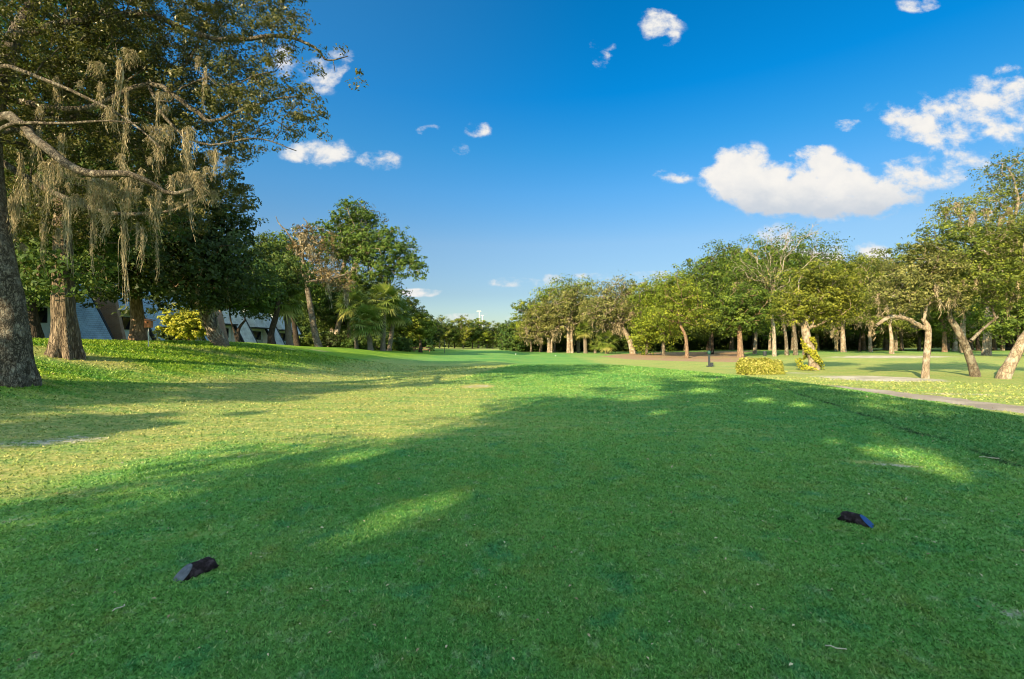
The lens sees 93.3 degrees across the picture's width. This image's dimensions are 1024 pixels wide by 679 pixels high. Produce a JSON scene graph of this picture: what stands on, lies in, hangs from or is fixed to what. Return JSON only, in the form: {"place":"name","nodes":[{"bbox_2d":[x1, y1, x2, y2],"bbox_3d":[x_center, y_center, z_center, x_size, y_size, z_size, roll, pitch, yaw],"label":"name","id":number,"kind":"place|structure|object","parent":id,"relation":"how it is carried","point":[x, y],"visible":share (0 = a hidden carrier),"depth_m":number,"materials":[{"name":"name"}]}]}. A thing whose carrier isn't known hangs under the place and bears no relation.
{"place":"outdoors","nodes":[
{"label":"outdoors","id":0,"kind":"place"},
{"bbox_2d":[0,338,1023,678],"bbox_3d":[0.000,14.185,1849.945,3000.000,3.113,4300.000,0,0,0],"label":"ground","id":1,"kind":"structure","parent":0,"point":[886,366],"depth_m":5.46,"materials":[{"name":"green plant"}]},
{"bbox_2d":[15,226,126,338],"bbox_3d":[-21.709,-2.667,21.899,7.181,6.006,5.426,0,0,0],"label":"oak tree","id":2,"kind":"object","parent":1,"relation":"on","point":[37,332],"visible":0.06,"depth_m":21.07,"materials":[{"name":"green plant"}]},
{"bbox_2d":[36,284,113,339],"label":"townhouse","id":3,"kind":"structure","parent":1,"relation":"on","point":[92,323],"depth_m":40.31,"materials":[{"name":"beige paint"}]},
{"bbox_2d":[38,307,46,322],"bbox_3d":[-36.535,-1.908,36.815,0.130,1.200,2.300,0,0,0],"label":"window","id":4,"kind":"structure","parent":3,"relation":"in","point":[42,314],"depth_m":37.57,"materials":[{"name":"black glass"}]},
{"bbox_2d":[6,156,175,316],"bbox_3d":[-33.410,-7.382,35.776,22.030,15.259,12.701,0,0,0],"label":"oak tree","id":5,"kind":"object","parent":1,"relation":"on","point":[127,311],"visible":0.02,"depth_m":35.49,"materials":[{"name":"green plant"}]},
{"bbox_2d":[0,0,190,359],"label":"cypress tree","id":6,"kind":"object","parent":1,"relation":"on","point":[65,339],"visible":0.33,"depth_m":15.86,"materials":[{"name":"green plant"}]},
{"bbox_2d":[94,283,168,340],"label":"townhouse","id":7,"kind":"structure","parent":1,"relation":"on","point":[118,326],"depth_m":43.39,"materials":[{"name":"beige paint"}]},
{"bbox_2d":[144,318,155,346],"bbox_3d":[-15.732,-0.239,21.026,0.401,1.358,0.320,0,0,-20],"label":"sign","id":8,"kind":"object","parent":1,"relation":"on","point":[148,324],"visible":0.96,"depth_m":20.92,"materials":[{"name":"wood"}]},
{"bbox_2d":[152,324,187,340],"bbox_3d":[-25.127,-0.398,35.996,2.740,1.812,1.922,0,0,0],"label":"shrub","id":9,"kind":"object","parent":1,"relation":"on","point":[161,334],"visible":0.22,"depth_m":35.52,"materials":[{"name":"green plant"}]},
{"bbox_2d":[155,304,207,340],"bbox_3d":[-22.116,-1.033,33.011,3.582,2.928,3.337,0,0,0],"label":"shrub","id":10,"kind":"object","parent":1,"relation":"on","point":[188,325],"visible":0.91,"depth_m":32.38,"materials":[{"name":"yellow plant"}]},
{"bbox_2d":[72,138,291,340],"bbox_3d":[-17.709,-5.086,25.151,11.749,10.927,8.519,0,0,0],"label":"oak tree","id":11,"kind":"object","parent":1,"relation":"on","point":[200,265],"visible":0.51,"depth_m":24.26,"materials":[{"name":"green plant"}]},
{"bbox_2d":[0,0,367,387],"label":"oak tree","id":12,"kind":"object","parent":1,"relation":"on","point":[18,366],"visible":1,"depth_m":11.99,"materials":[{"name":"green plant"}]},
{"bbox_2d":[173,557,218,582],"bbox_3d":[-2.194,1.597,3.347,0.117,0.116,0.300,0,0,29],"label":"tee marker","id":13,"kind":"object","parent":1,"relation":"on","point":[195,569],"visible":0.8,"depth_m":3.32,"materials":[{"name":"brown wood"}]},
{"bbox_2d":[176,280,229,345],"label":"tree","id":14,"kind":"object","parent":1,"relation":"on","point":[211,326],"visible":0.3,"depth_m":26.74,"materials":[{"name":"plant"}]},
{"bbox_2d":[215,309,257,342],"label":"townhouse","id":15,"kind":"structure","parent":1,"relation":"on","point":[246,333],"depth_m":62.95,"materials":[{"name":"beige paint"}]},
{"bbox_2d":[206,257,290,341],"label":"oak tree","id":16,"kind":"object","parent":1,"relation":"on","point":[255,302],"visible":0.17,"depth_m":43.95,"materials":[{"name":"green plant"}]},
{"bbox_2d":[231,305,285,344],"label":"townhouse","id":17,"kind":"structure","parent":1,"relation":"on","point":[259,329],"depth_m":70.34,"materials":[{"name":"beige paint"}]},
{"bbox_2d":[244,232,319,343],"bbox_3d":[-23.946,-4.911,48.929,8.102,11.830,6.200,0,0,0],"label":"oak tree","id":18,"kind":"object","parent":1,"relation":"on","point":[295,270],"visible":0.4,"depth_m":48.42,"materials":[{"name":"green plant"}]},
{"bbox_2d":[261,281,306,345],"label":"palm tree","id":19,"kind":"object","parent":1,"relation":"on","point":[286,313],"visible":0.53,"depth_m":49.72,"materials":[{"name":"green plant"}]},
{"bbox_2d":[271,316,302,343],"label":"townhouse","id":20,"kind":"structure","parent":1,"relation":"on","point":[280,326],"depth_m":76.42,"materials":[{"name":"beige paint"}]},
{"bbox_2d":[248,226,330,345],"bbox_3d":[-29.763,-6.660,63.940,12.226,16.530,8.456,0,0,0],"label":"oak tree","id":21,"kind":"object","parent":1,"relation":"on","point":[315,289],"visible":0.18,"depth_m":63.71,"materials":[{"name":"green plant"}]},
{"bbox_2d":[292,333,324,346],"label":"shrub","id":22,"kind":"object","parent":1,"relation":"on","point":[306,340],"visible":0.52,"depth_m":65.05,"materials":[{"name":"green plant"}]},
{"bbox_2d":[297,317,329,346],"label":"oak tree","id":23,"kind":"object","parent":1,"relation":"on","point":[305,330],"visible":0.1,"depth_m":93.07,"materials":[{"name":"green plant"}]},
{"bbox_2d":[276,217,360,346],"bbox_3d":[-22.687,-6.542,56.320,10.557,16.181,5.391,0,0,0],"label":"oak tree","id":24,"kind":"object","parent":1,"relation":"on","point":[329,278],"visible":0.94,"depth_m":56.71,"materials":[{"name":"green plant"}]},
{"bbox_2d":[319,332,350,347],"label":"shrub","id":25,"kind":"object","parent":1,"relation":"on","point":[327,340],"visible":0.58,"depth_m":67.35,"materials":[{"name":"green plant"}]},
{"bbox_2d":[305,197,388,346],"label":"oak tree","id":26,"kind":"object","parent":1,"relation":"on","point":[342,264],"visible":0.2,"depth_m":74.42,"materials":[{"name":"green plant"}]},
{"bbox_2d":[332,269,363,337],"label":"palm tree","id":27,"kind":"object","parent":1,"relation":"on","point":[339,283],"visible":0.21,"depth_m":69.44,"materials":[{"name":"green plant"}]},
{"bbox_2d":[334,288,368,348],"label":"palm tree","id":28,"kind":"object","parent":1,"relation":"on","point":[357,296],"visible":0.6,"depth_m":62.30,"materials":[{"name":"green plant"}]},
{"bbox_2d":[298,276,412,337],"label":"oak tree","id":29,"kind":"object","parent":1,"relation":"on","point":[329,318],"visible":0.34,"depth_m":69.27,"materials":[{"name":"green plant"}]},
{"bbox_2d":[340,336,376,349],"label":"shrub","id":30,"kind":"object","parent":1,"relation":"on","point":[348,343],"visible":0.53,"depth_m":65.34,"materials":[{"name":"green plant"}]},
{"bbox_2d":[345,302,388,350],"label":"palm tree","id":31,"kind":"object","parent":1,"relation":"on","point":[370,314],"visible":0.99,"depth_m":59.15,"materials":[{"name":"green plant"}]},
{"bbox_2d":[306,195,428,340],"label":"oak tree","id":32,"kind":"object","parent":1,"relation":"on","point":[364,255],"visible":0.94,"depth_m":68.21,"materials":[{"name":"green plant"}]},
{"bbox_2d":[351,321,389,349],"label":"oak tree","id":33,"kind":"object","parent":1,"relation":"on","point":[376,341],"visible":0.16,"depth_m":89.28,"materials":[{"name":"green plant"}]},
{"bbox_2d":[363,282,404,350],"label":"palm tree","id":34,"kind":"object","parent":1,"relation":"on","point":[384,290],"visible":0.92,"depth_m":61.34,"materials":[{"name":"green plant"}]},
{"bbox_2d":[380,295,413,350],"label":"palm tree","id":35,"kind":"object","parent":1,"relation":"on","point":[398,320],"visible":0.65,"depth_m":65.70,"materials":[{"name":"green plant"}]},
{"bbox_2d":[387,336,414,351],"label":"shrub","id":36,"kind":"object","parent":1,"relation":"on","point":[398,344],"visible":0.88,"depth_m":71.33,"materials":[{"name":"green plant"}]},
{"bbox_2d":[386,295,427,342],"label":"oak tree","id":37,"kind":"object","parent":1,"relation":"on","point":[413,304],"visible":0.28,"depth_m":81.29,"materials":[{"name":"green plant"}]},
{"bbox_2d":[392,323,436,350],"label":"oak tree","id":38,"kind":"object","parent":1,"relation":"on","point":[428,343],"visible":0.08,"depth_m":96.75,"materials":[{"name":"green plant"}]},
{"bbox_2d":[401,310,439,351],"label":"oak tree","id":39,"kind":"object","parent":1,"relation":"on","point":[423,326],"visible":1,"depth_m":75.18,"materials":[{"name":"green plant"}]},
{"bbox_2d":[425,319,445,342],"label":"oak tree","id":40,"kind":"object","parent":1,"relation":"on","point":[439,334],"visible":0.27,"depth_m":111.98,"materials":[{"name":"green plant"}]},
{"bbox_2d":[434,314,454,347],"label":"oak tree","id":41,"kind":"object","parent":1,"relation":"on","point":[440,319],"visible":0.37,"depth_m":145.02,"materials":[{"name":"green plant"}]},
{"bbox_2d":[443,321,462,347],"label":"oak tree","id":42,"kind":"object","parent":1,"relation":"on","point":[450,339],"visible":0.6,"depth_m":147.10,"materials":[{"name":"green plant"}]},
{"bbox_2d":[448,314,477,348],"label":"oak tree","id":43,"kind":"object","parent":1,"relation":"on","point":[460,324],"visible":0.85,"depth_m":150.06,"materials":[{"name":"green plant"}]},
{"bbox_2d":[464,321,483,347],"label":"oak tree","id":44,"kind":"object","parent":1,"relation":"on","point":[473,337],"visible":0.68,"depth_m":152.41,"materials":[{"name":"green plant"}]},
{"bbox_2d":[468,318,492,347],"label":"oak tree","id":45,"kind":"object","parent":1,"relation":"on","point":[477,320],"visible":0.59,"depth_m":154.85,"materials":[{"name":"green plant"}]},
{"bbox_2d":[477,326,496,348],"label":"oak tree","id":46,"kind":"object","parent":1,"relation":"on","point":[490,332],"visible":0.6,"depth_m":157.43,"materials":[{"name":"green plant"}]},
{"bbox_2d":[482,321,501,348],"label":"oak tree","id":47,"kind":"object","parent":1,"relation":"on","point":[493,330],"visible":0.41,"depth_m":159.23,"materials":[{"name":"green plant"}]},
{"bbox_2d":[1,349,1023,673],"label":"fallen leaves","id":48,"kind":"object","parent":1,"relation":"on","point":[543,537],"visible":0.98,"depth_m":3.69,"materials":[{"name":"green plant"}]},
{"bbox_2d":[494,321,533,351],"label":"oak tree","id":49,"kind":"object","parent":1,"relation":"on","point":[508,338],"visible":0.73,"depth_m":121.35,"materials":[{"name":"green plant"}]},
{"bbox_2d":[508,298,546,351],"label":"oak tree","id":50,"kind":"object","parent":1,"relation":"on","point":[520,308],"visible":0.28,"depth_m":115.67,"materials":[{"name":"green plant"}]},
{"bbox_2d":[513,297,564,352],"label":"oak tree","id":51,"kind":"object","parent":1,"relation":"on","point":[532,332],"visible":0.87,"depth_m":107.04,"materials":[{"name":"green plant"}]},
{"bbox_2d":[532,336,575,351],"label":"oak tree","id":52,"kind":"object","parent":1,"relation":"on","point":[559,346],"visible":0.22,"depth_m":123.19,"materials":[{"name":"green plant"}]},
{"bbox_2d":[510,274,604,351],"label":"oak tree","id":53,"kind":"object","parent":1,"relation":"on","point":[549,290],"visible":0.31,"depth_m":116.80,"materials":[{"name":"green plant"}]},
{"bbox_2d":[541,284,594,352],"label":"oak tree","id":54,"kind":"object","parent":1,"relation":"on","point":[568,319],"visible":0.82,"depth_m":105.22,"materials":[{"name":"green plant"}]},
{"bbox_2d":[574,321,593,352],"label":"palm tree","id":55,"kind":"object","parent":1,"relation":"on","point":[582,334],"visible":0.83,"depth_m":103.57,"materials":[{"name":"green plant"}]},
{"bbox_2d":[575,330,613,351],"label":"oak tree","id":56,"kind":"object","parent":1,"relation":"on","point":[589,343],"visible":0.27,"depth_m":122.68,"materials":[{"name":"green plant"}]},
{"bbox_2d":[595,330,620,353],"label":"palm tree","id":57,"kind":"object","parent":1,"relation":"on","point":[606,346],"visible":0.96,"depth_m":97.06,"materials":[{"name":"green plant"}]},
{"bbox_2d":[571,270,649,353],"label":"oak tree","id":58,"kind":"object","parent":1,"relation":"on","point":[609,307],"visible":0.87,"depth_m":95.28,"materials":[{"name":"green plant"}]},
{"bbox_2d":[614,331,640,351],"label":"oak tree","id":59,"kind":"object","parent":1,"relation":"on","point":[620,346],"visible":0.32,"depth_m":124.20,"materials":[{"name":"green plant"}]},
{"bbox_2d":[624,282,669,354],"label":"oak tree","id":60,"kind":"object","parent":1,"relation":"on","point":[638,341],"visible":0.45,"depth_m":85.74,"materials":[{"name":"green plant"}]},
{"bbox_2d":[625,335,680,350],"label":"oak tree","id":61,"kind":"object","parent":1,"relation":"on","point":[655,346],"visible":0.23,"depth_m":122.18,"materials":[{"name":"green plant"}]},
{"bbox_2d":[634,270,701,355],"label":"oak tree","id":62,"kind":"object","parent":1,"relation":"on","point":[659,338],"visible":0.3,"depth_m":81.67,"materials":[{"name":"green plant"}]},
{"bbox_2d":[644,264,722,357],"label":"oak tree","id":63,"kind":"object","parent":1,"relation":"on","point":[678,313],"visible":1,"depth_m":70.52,"materials":[{"name":"green plant"}]},
{"bbox_2d":[672,332,706,349],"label":"oak tree","id":64,"kind":"object","parent":1,"relation":"on","point":[693,345],"visible":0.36,"depth_m":122.27,"materials":[{"name":"green plant"}]},
{"bbox_2d":[674,286,723,350],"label":"oak tree","id":65,"kind":"object","parent":1,"relation":"on","point":[691,338],"visible":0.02,"depth_m":112.14,"materials":[{"name":"green plant"}]},
{"bbox_2d":[684,309,728,353],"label":"oak tree","id":66,"kind":"object","parent":1,"relation":"on","point":[696,333],"visible":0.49,"depth_m":87.68,"materials":[{"name":"green plant"}]},
{"bbox_2d":[692,331,725,349],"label":"oak tree","id":67,"kind":"object","parent":1,"relation":"on","point":[720,346],"visible":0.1,"depth_m":124.19,"materials":[{"name":"green plant"}]},
{"bbox_2d":[674,237,753,350],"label":"oak tree","id":68,"kind":"object","parent":1,"relation":"on","point":[711,292],"visible":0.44,"depth_m":90.74,"materials":[{"name":"green plant"}]},
{"bbox_2d":[685,256,748,350],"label":"oak tree","id":69,"kind":"object","parent":1,"relation":"on","point":[689,263],"visible":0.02,"depth_m":115.93,"materials":[{"name":"green plant"}]},
{"bbox_2d":[714,336,736,349],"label":"oak tree","id":70,"kind":"object","parent":1,"relation":"on","point":[727,341],"visible":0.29,"depth_m":124.79,"materials":[{"name":"green plant"}]},
{"bbox_2d":[704,254,766,349],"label":"oak tree","id":71,"kind":"object","parent":1,"relation":"on","point":[731,346],"visible":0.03,"depth_m":118.03,"materials":[{"name":"green plant"}]},
{"bbox_2d":[708,282,781,356],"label":"oak tree","id":72,"kind":"object","parent":1,"relation":"on","point":[750,315],"visible":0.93,"depth_m":69.26,"materials":[{"name":"green plant"}]},
{"bbox_2d":[705,244,806,349],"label":"oak tree","id":73,"kind":"object","parent":1,"relation":"on","point":[750,333],"visible":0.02,"depth_m":120.33,"materials":[{"name":"green plant"}]},
{"bbox_2d":[735,304,785,353],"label":"oak tree","id":74,"kind":"object","parent":1,"relation":"on","point":[755,341],"visible":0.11,"depth_m":83.69,"materials":[{"name":"green plant"}]},
{"bbox_2d":[735,357,787,374],"bbox_3d":[17.447,1.878,33.967,3.154,1.397,1.589,0,0,-4],"label":"hedge","id":75,"kind":"object","parent":1,"relation":"on","point":[757,366],"visible":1,"depth_m":33.45,"materials":[{"name":"yellow plant"}]},
{"bbox_2d":[742,330,786,349],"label":"oak tree","id":76,"kind":"object","parent":1,"relation":"on","point":[761,342],"visible":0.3,"depth_m":122.66,"materials":[{"name":"green plant"}]},
{"bbox_2d":[732,222,831,355],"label":"oak tree","id":77,"kind":"object","parent":1,"relation":"on","point":[774,349],"visible":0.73,"depth_m":71.75,"materials":[{"name":"green plant"}]},
{"bbox_2d":[714,223,853,354],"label":"oak tree","id":78,"kind":"object","parent":1,"relation":"on","point":[802,246],"visible":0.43,"depth_m":73.41,"materials":[{"name":"green plant"}]},
{"bbox_2d":[776,332,801,349],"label":"oak tree","id":79,"kind":"object","parent":1,"relation":"on","point":[789,340],"visible":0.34,"depth_m":123.04,"materials":[{"name":"green plant"}]},
{"bbox_2d":[747,252,839,349],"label":"oak tree","id":80,"kind":"object","parent":1,"relation":"on","point":[796,325],"visible":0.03,"depth_m":107.39,"materials":[{"name":"green plant"}]},
{"bbox_2d":[800,335,834,349],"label":"oak tree","id":81,"kind":"object","parent":1,"relation":"on","point":[822,342],"visible":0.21,"depth_m":122.23,"materials":[{"name":"green plant"}]},
{"bbox_2d":[762,258,874,370],"bbox_3d":[24.721,-1.837,38.954,8.629,9.165,5.663,0,0,-14],"label":"oak tree","id":82,"kind":"object","parent":1,"relation":"on","point":[825,298],"visible":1,"depth_m":38.46,"materials":[{"name":"green plant"}]},
{"bbox_2d":[812,257,888,349],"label":"oak tree","id":83,"kind":"object","parent":1,"relation":"on","point":[863,344],"visible":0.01,"depth_m":115.55,"materials":[{"name":"green plant"}]},
{"bbox_2d":[837,511,873,527],"bbox_3d":[3.064,1.603,4.294,0.117,0.116,0.300,0,-1,-40],"label":"tee marker","id":84,"kind":"object","parent":1,"relation":"on","point":[852,517],"visible":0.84,"depth_m":4.27,"materials":[{"name":"black wood"}]},
{"bbox_2d":[810,248,901,351],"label":"oak tree","id":85,"kind":"object","parent":1,"relation":"on","point":[836,332],"visible":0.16,"depth_m":89.25,"materials":[{"name":"green plant"}]},
{"bbox_2d":[836,319,885,351],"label":"oak tree","id":86,"kind":"object","parent":1,"relation":"on","point":[852,331],"visible":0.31,"depth_m":94.99,"materials":[{"name":"green plant"}]},
{"bbox_2d":[846,334,880,349],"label":"oak tree","id":87,"kind":"object","parent":1,"relation":"on","point":[854,341],"visible":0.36,"depth_m":122.64,"materials":[{"name":"green plant"}]},
{"bbox_2d":[835,259,896,351],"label":"oak tree","id":88,"kind":"object","parent":1,"relation":"on","point":[870,324],"visible":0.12,"depth_m":91.45,"materials":[{"name":"green plant"}]},
{"bbox_2d":[843,253,923,353],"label":"oak tree","id":89,"kind":"object","parent":1,"relation":"on","point":[889,324],"visible":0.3,"depth_m":71.87,"materials":[{"name":"green plant"}]},
{"bbox_2d":[861,273,928,350],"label":"oak tree","id":90,"kind":"object","parent":1,"relation":"on","point":[911,328],"visible":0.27,"depth_m":97.38,"materials":[{"name":"green plant"}]},
{"bbox_2d":[866,310,934,350],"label":"oak tree","id":91,"kind":"object","parent":1,"relation":"on","point":[900,338],"visible":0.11,"depth_m":103.39,"materials":[{"name":"green plant"}]},
{"bbox_2d":[877,248,927,349],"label":"oak tree","id":92,"kind":"object","parent":1,"relation":"on","point":[885,345],"visible":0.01,"depth_m":117.34,"materials":[{"name":"green plant"}]},
{"bbox_2d":[861,236,984,378],"bbox_3d":[25.981,-1.883,30.371,9.413,9.117,4.866,0,0,0],"label":"oak tree","id":93,"kind":"object","parent":1,"relation":"on","point":[899,298],"visible":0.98,"depth_m":29.64,"materials":[{"name":"green plant"}]},
{"bbox_2d":[896,321,951,350],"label":"oak tree","id":94,"kind":"object","parent":1,"relation":"on","point":[919,335],"visible":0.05,"depth_m":105.77,"materials":[{"name":"green plant"}]},
{"bbox_2d":[908,336,958,347],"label":"oak tree","id":95,"kind":"object","parent":1,"relation":"on","point":[937,343],"visible":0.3,"depth_m":164.61,"materials":[{"name":"green plant"}]},
{"bbox_2d":[911,261,979,351],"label":"oak tree","id":96,"kind":"object","parent":1,"relation":"on","point":[942,328],"visible":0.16,"depth_m":87.71,"materials":[{"name":"green plant"}]},
{"bbox_2d":[916,326,981,349],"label":"oak tree","id":97,"kind":"object","parent":1,"relation":"on","point":[948,344],"visible":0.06,"depth_m":107.46,"materials":[{"name":"green plant"}]},
{"bbox_2d":[885,219,1023,376],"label":"oak tree","id":98,"kind":"object","parent":1,"relation":"on","point":[986,269],"visible":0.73,"depth_m":30.44,"materials":[{"name":"green plant"}]},
{"bbox_2d":[920,286,1004,352],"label":"oak tree","id":99,"kind":"object","parent":1,"relation":"on","point":[964,322],"visible":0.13,"depth_m":83.67,"materials":[{"name":"green plant"}]},
{"bbox_2d":[915,279,1012,350],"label":"oak tree","id":100,"kind":"object","parent":1,"relation":"on","point":[955,345],"visible":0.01,"depth_m":97.59,"materials":[{"name":"green plant"}]},
{"bbox_2d":[919,148,1023,355],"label":"oak tree","id":101,"kind":"object","parent":1,"relation":"on","point":[957,207],"visible":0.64,"depth_m":63.57,"materials":[{"name":"green plant"}]},
{"bbox_2d":[973,263,1023,344],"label":"oak tree","id":102,"kind":"object","parent":1,"relation":"on","point":[1015,323],"visible":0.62,"depth_m":57.89,"materials":[{"name":"green plant"}]},
{"bbox_2d":[995,206,1023,378],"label":"oak tree","id":103,"kind":"object","parent":1,"relation":"on","point":[1007,368],"visible":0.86,"depth_m":29.47,"materials":[{"name":"green plant"}]},
{"bbox_2d":[2,0,1023,327],"label":"sky","id":104,"kind":"structure","parent":0,"point":[523,145],"materials":[{"name":"blue"}]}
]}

